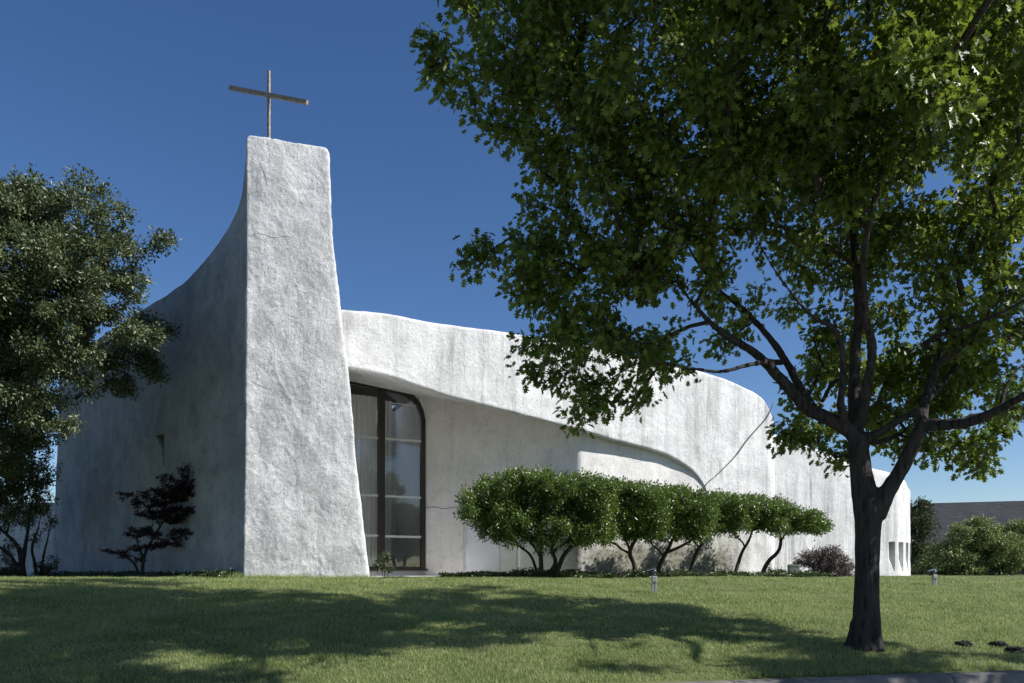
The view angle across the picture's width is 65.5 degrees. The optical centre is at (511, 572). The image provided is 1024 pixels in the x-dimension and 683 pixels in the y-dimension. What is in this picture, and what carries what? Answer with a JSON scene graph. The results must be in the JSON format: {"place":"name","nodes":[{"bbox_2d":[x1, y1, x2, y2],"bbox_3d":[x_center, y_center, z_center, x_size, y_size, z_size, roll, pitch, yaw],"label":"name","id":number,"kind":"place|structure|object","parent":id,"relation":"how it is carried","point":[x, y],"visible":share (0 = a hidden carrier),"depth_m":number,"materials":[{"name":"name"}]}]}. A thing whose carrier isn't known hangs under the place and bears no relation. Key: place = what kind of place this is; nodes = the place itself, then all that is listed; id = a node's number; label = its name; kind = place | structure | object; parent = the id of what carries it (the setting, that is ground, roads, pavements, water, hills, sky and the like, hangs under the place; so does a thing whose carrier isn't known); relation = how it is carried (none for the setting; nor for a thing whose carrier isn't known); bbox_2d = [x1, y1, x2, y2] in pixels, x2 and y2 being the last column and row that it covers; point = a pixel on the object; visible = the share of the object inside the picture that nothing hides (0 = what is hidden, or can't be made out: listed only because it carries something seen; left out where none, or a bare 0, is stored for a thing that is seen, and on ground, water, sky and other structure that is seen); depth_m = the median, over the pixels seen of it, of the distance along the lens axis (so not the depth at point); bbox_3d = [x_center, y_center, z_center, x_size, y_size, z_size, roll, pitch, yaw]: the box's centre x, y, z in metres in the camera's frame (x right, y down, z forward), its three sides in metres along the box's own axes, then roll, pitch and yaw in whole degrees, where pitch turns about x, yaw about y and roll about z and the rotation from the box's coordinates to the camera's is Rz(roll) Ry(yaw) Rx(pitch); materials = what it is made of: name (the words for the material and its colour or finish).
{"place":"outdoors","nodes":[
{"label":"outdoors","id":0,"kind":"place"},
{"bbox_2d":[217,570,379,579],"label":"tall grass","id":1,"kind":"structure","parent":0,"point":[300,576],"depth_m":19.91,"materials":[{"name":"green plant"}]},
{"bbox_2d":[0,575,1023,682],"bbox_3d":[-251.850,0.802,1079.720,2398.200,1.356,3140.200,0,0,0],"label":"lawn","id":2,"kind":"structure","parent":0,"point":[691,679],"depth_m":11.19,"materials":[{"name":"plant"}]},
{"bbox_2d":[0,556,16,575],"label":"dark shrub","id":3,"kind":"object","parent":2,"relation":"on","point":[8,562],"visible":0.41,"depth_m":25.77,"materials":[{"name":"green plant"}]},
{"bbox_2d":[0,568,26,576],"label":"ground cover","id":4,"kind":"object","parent":2,"relation":"on","point":[5,572],"visible":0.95,"depth_m":24.50,"materials":[{"name":"green plant"}]},
{"bbox_2d":[0,502,54,575],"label":"boundary wall","id":5,"kind":"structure","parent":2,"relation":"on","point":[18,533],"depth_m":33.94,"materials":[{"name":"paint"}]},
{"bbox_2d":[0,424,62,576],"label":"understory tree","id":6,"kind":"object","parent":2,"relation":"on","point":[14,489],"visible":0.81,"depth_m":25.14,"materials":[{"name":"green plant"}]},
{"bbox_2d":[32,554,61,576],"bbox_3d":[-14.996,-0.205,25.666,0.880,0.780,0.737,0,0,19],"label":"dark shrub","id":7,"kind":"object","parent":2,"relation":"on","point":[47,570],"visible":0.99,"depth_m":25.58,"materials":[{"name":"green plant"}]},
{"bbox_2d":[0,163,182,480],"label":"live oak","id":8,"kind":"object","parent":2,"relation":"on","point":[51,255],"visible":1,"depth_m":18.68,"materials":[{"name":"green plant"}]},
{"bbox_2d":[30,567,244,578],"bbox_3d":[-12.078,0.015,24.015,13.879,0.310,1.519,0,0,43],"label":"ground cover","id":9,"kind":"object","parent":2,"relation":"on","point":[205,574],"visible":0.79,"depth_m":22.24,"materials":[{"name":"green plant"}]},
{"bbox_2d":[98,463,195,575],"bbox_3d":[-9.816,-1.395,21.983,2.929,3.399,1.259,0,0,0],"label":"japanese maple","id":10,"kind":"object","parent":2,"relation":"on","point":[176,492],"visible":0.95,"depth_m":21.87,"materials":[{"name":"purple plant"}]},
{"bbox_2d":[371,550,395,577],"bbox_3d":[-3.367,-0.190,20.902,0.644,0.832,0.426,0,0,-9],"label":"shrub","id":11,"kind":"object","parent":2,"relation":"on","point":[378,566],"visible":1,"depth_m":20.88,"materials":[{"name":"green plant"}]},
{"bbox_2d":[53,70,910,577],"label":"church","id":12,"kind":"structure","parent":2,"relation":"on","point":[275,356],"depth_m":23.32,"materials":[{"name":"white paint"}]},
{"bbox_2d":[351,394,376,566],"bbox_3d":[-4.978,-2.960,26.058,1.134,5.693,0.135,0,0,-26],"label":"curtain","id":13,"kind":"object","parent":12,"relation":"hanging from","point":[364,410],"visible":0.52,"depth_m":26.17,"materials":[{"name":"white fabric"}]},
{"bbox_2d":[385,400,391,566],"bbox_3d":[-4.138,-2.910,26.475,0.301,5.593,0.126,0,0,-29],"label":"curtain","id":14,"kind":"object","parent":12,"relation":"hanging from","point":[388,443],"visible":0.78,"depth_m":26.49,"materials":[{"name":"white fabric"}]},
{"bbox_2d":[349,381,427,570],"bbox_3d":[-4.423,-3.164,25.953,3.467,6.210,0.209,0,0,-26],"label":"window","id":15,"kind":"structure","parent":12,"relation":"in","point":[381,438],"depth_m":26.03,"materials":[{"name":"brown metal"}]},
{"bbox_2d":[463,520,498,572],"bbox_3d":[-1.021,-1.010,26.144,1.248,2.420,0.150,0,0,16],"label":"door","id":16,"kind":"structure","parent":12,"relation":"in","point":[478,556],"depth_m":26.19,"materials":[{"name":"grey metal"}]},
{"bbox_2d":[704,403,772,488],"bbox_3d":[7.929,-4.399,27.783,3.196,3.361,0.072,0,0,-26],"label":"cable","id":17,"kind":"object","parent":12,"relation":"attached to","point":[741,447],"visible":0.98,"depth_m":27.83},
{"bbox_2d":[453,464,623,577],"bbox_3d":[0.675,-1.391,21.680,4.664,3.266,2.401,0,0,0],"label":"clipped tree","id":18,"kind":"object","parent":2,"relation":"on","point":[505,508],"visible":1,"depth_m":21.13,"materials":[{"name":"green plant"}]},
{"bbox_2d":[567,467,680,577],"bbox_3d":[3.065,-1.396,22.649,3.476,3.233,2.343,0,0,0],"label":"clipped tree","id":19,"kind":"object","parent":2,"relation":"on","point":[640,498],"visible":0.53,"depth_m":22.14,"materials":[{"name":"green plant"}]},
{"bbox_2d":[438,567,832,578],"bbox_3d":[4.364,0.004,23.540,13.701,0.384,1.670,0,0,-23],"label":"ground cover","id":20,"kind":"object","parent":2,"relation":"on","point":[570,573],"visible":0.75,"depth_m":22.53,"materials":[{"name":"green plant"}]},
{"bbox_2d":[647,568,656,592],"bbox_3d":[3.020,0.183,17.200,0.212,0.555,0.170,0,0,0],"label":"path light","id":21,"kind":"object","parent":2,"relation":"on","point":[653,571],"visible":0.98,"depth_m":17.16,"materials":[{"name":"white metal"}]},
{"bbox_2d":[619,475,726,572],"bbox_3d":[4.609,-1.314,23.329,3.505,3.062,2.306,0,0,0],"label":"clipped tree","id":22,"kind":"object","parent":2,"relation":"on","point":[695,513],"visible":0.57,"depth_m":22.84,"materials":[{"name":"green plant"}]},
{"bbox_2d":[409,0,1023,652],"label":"oak tree","id":23,"kind":"object","parent":2,"relation":"on","point":[933,72],"visible":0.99,"depth_m":10.77,"materials":[{"name":"green plant"}]},
{"bbox_2d":[667,482,767,571],"bbox_3d":[6.120,-1.282,24.416,3.241,2.957,2.276,0,0,0],"label":"clipped tree","id":24,"kind":"object","parent":2,"relation":"on","point":[740,509],"visible":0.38,"depth_m":23.91,"materials":[{"name":"green plant"}]},
{"bbox_2d":[713,491,801,572],"bbox_3d":[7.513,-1.236,25.175,3.091,2.881,2.080,0,0,8],"label":"clipped tree","id":25,"kind":"object","parent":2,"relation":"on","point":[777,512],"visible":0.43,"depth_m":24.76,"materials":[{"name":"green plant"}]},
{"bbox_2d":[787,564,798,576],"bbox_3d":[9.210,-0.043,25.997,0.366,0.477,0.286,0,0,0],"label":"utility cabinet","id":26,"kind":"object","parent":2,"relation":"on","point":[793,568],"visible":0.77,"depth_m":25.87,"materials":[{"name":"green plastic"}]},
{"bbox_2d":[761,493,835,572],"bbox_3d":[9.057,-1.215,26.162,3.306,2.866,2.219,0,0,0],"label":"clipped tree","id":27,"kind":"object","parent":2,"relation":"on","point":[809,523],"visible":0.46,"depth_m":25.59,"materials":[{"name":"green plant"}]},
{"bbox_2d":[792,544,854,576],"bbox_3d":[10.487,-0.330,26.620,2.346,1.277,1.206,0,0,0],"label":"purple shrub","id":28,"kind":"object","parent":2,"relation":"on","point":[835,565],"visible":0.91,"depth_m":26.42,"materials":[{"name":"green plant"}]},
{"bbox_2d":[910,495,941,574],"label":"bush","id":29,"kind":"object","parent":2,"relation":"on","point":[923,531],"visible":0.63,"depth_m":45.69,"materials":[{"name":"green plant"}]},
{"bbox_2d":[928,569,936,585],"bbox_3d":[10.877,0.126,20.600,0.212,0.447,0.170,0,0,0],"label":"path light","id":30,"kind":"object","parent":2,"relation":"on","point":[931,572],"visible":0.84,"depth_m":20.57,"materials":[{"name":"white metal"}]},
{"bbox_2d":[954,640,972,646],"bbox_3d":[6.792,1.078,12.013,0.252,0.135,0.283,0,0,0],"label":"soil clump","id":31,"kind":"object","parent":2,"relation":"on","point":[964,643],"visible":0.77,"depth_m":11.93,"materials":[{"name":"brown soil"}]},
{"bbox_2d":[911,514,1023,574],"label":"feathery tree","id":32,"kind":"object","parent":2,"relation":"on","point":[965,550],"visible":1,"depth_m":35.46,"materials":[{"name":"green plant"}]},
{"bbox_2d":[911,501,1023,574],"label":"background building","id":33,"kind":"structure","parent":2,"relation":"on","point":[948,514],"depth_m":58.64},
{"bbox_2d":[987,640,1008,647],"bbox_3d":[7.338,1.093,12.017,0.302,0.136,0.246,0,0,0],"label":"soil clump","id":34,"kind":"object","parent":2,"relation":"on","point":[998,643],"visible":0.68,"depth_m":11.94,"materials":[{"name":"brown soil"}]},
{"bbox_2d":[992,518,1023,573],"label":"feathery tree","id":35,"kind":"object","parent":2,"relation":"on","point":[1015,524],"visible":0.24,"depth_m":39.69,"materials":[{"name":"green plant"}]},
{"bbox_2d":[1004,646,1023,653],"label":"soil clump","id":36,"kind":"object","parent":2,"relation":"on","point":[1015,649],"visible":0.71,"depth_m":11.58,"materials":[{"name":"brown soil"}]},
{"bbox_2d":[0,0,1023,505],"label":"sky","id":37,"kind":"structure","parent":0,"point":[136,94],"materials":[{"name":"blue"}]},
{"label":"road","id":38,"kind":"structure","parent":0,"visible":0},
{"bbox_2d":[666,670,1023,682],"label":"kerb","id":39,"kind":"structure","parent":38,"relation":"on","point":[1015,676],"depth_m":10.00,"materials":[{"name":"concrete"}]}
]}

